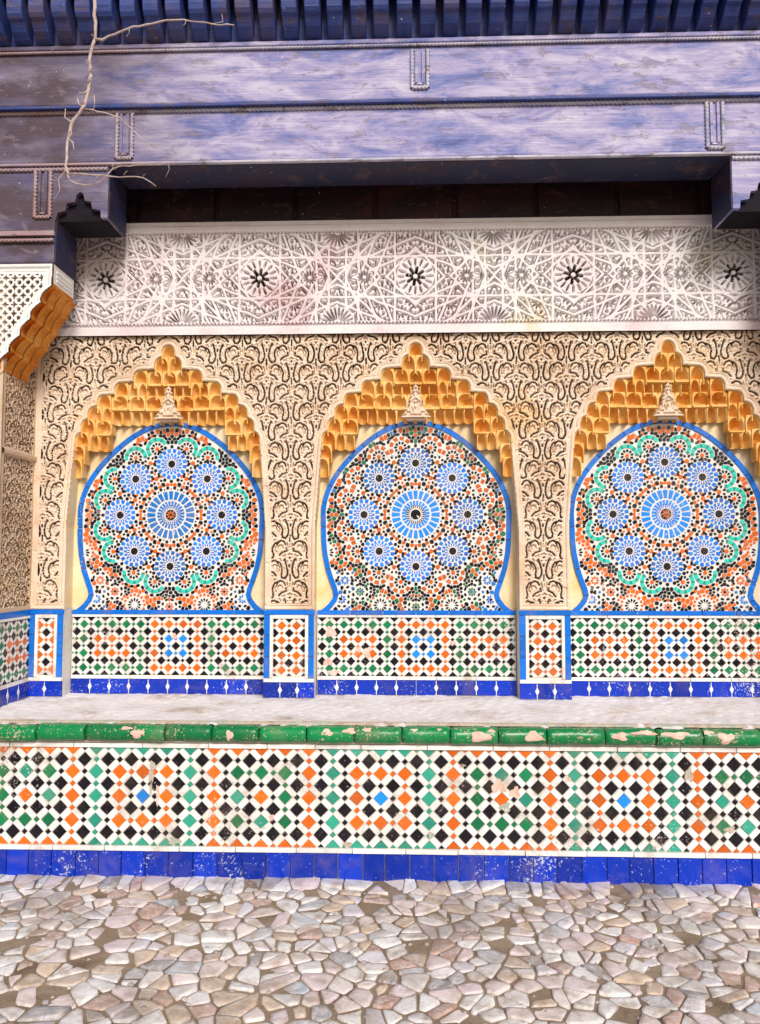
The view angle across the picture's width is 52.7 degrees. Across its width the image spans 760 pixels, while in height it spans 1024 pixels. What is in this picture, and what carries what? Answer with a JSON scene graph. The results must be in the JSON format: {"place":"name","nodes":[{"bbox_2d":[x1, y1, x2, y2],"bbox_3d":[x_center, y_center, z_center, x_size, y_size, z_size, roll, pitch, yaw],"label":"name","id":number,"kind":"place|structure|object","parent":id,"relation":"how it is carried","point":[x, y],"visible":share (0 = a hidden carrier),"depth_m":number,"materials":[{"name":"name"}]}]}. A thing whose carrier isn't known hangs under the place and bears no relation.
{"place":"outdoors","nodes":[
{"label":"outdoors","id":0,"kind":"place"},
{"bbox_2d":[50,0,233,199],"bbox_3d":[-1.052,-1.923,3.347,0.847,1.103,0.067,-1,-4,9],"label":"bare branch","id":1,"kind":"object","parent":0,"point":[87,92],"visible":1,"depth_m":3.37,"materials":[{"name":"beige plant"}]},
{"bbox_2d":[0,874,759,1023],"bbox_3d":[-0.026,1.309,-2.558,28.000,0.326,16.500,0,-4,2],"label":"ground","id":2,"kind":"structure","parent":0,"point":[98,949],"depth_m":2.60,"materials":[{"name":"beige stone"}]},
{"bbox_2d":[0,274,36,706],"bbox_3d":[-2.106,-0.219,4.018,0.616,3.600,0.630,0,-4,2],"label":"side wall","id":3,"kind":"structure","parent":2,"relation":"on","point":[18,458],"depth_m":3.84,"materials":[{"name":"paint"}]},
{"bbox_2d":[0,264,76,396],"bbox_3d":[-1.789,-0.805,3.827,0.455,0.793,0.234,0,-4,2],"label":"stucco corbel","id":4,"kind":"object","parent":3,"relation":"attached to","point":[41,305],"visible":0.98,"depth_m":3.77,"materials":[{"name":"paint"}]},
{"bbox_2d":[0,30,759,279],"bbox_3d":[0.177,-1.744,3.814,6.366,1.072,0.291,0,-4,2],"label":"timber lintel","id":5,"kind":"structure","parent":3,"relation":"on","point":[662,106],"depth_m":3.73,"materials":[{"name":"purple wood"}]},
{"bbox_2d":[0,0,759,46],"bbox_3d":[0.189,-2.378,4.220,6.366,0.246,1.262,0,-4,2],"label":"eaves","id":6,"kind":"object","parent":5,"relation":"on","point":[28,23],"visible":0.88,"depth_m":3.67,"materials":[{"name":"blue wood"}]},
{"bbox_2d":[0,693,759,885],"bbox_3d":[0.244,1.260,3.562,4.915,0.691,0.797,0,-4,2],"label":"bench","id":7,"kind":"object","parent":2,"relation":"on","point":[650,790],"visible":0.98,"depth_m":3.22,"materials":[{"name":"tile"}]},
{"bbox_2d":[28,177,759,699],"bbox_3d":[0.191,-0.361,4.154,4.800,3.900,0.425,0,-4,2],"label":"back wall","id":8,"kind":"structure","parent":2,"relation":"on","point":[500,439],"depth_m":4.02,"materials":[{"name":"tile"}]}
]}

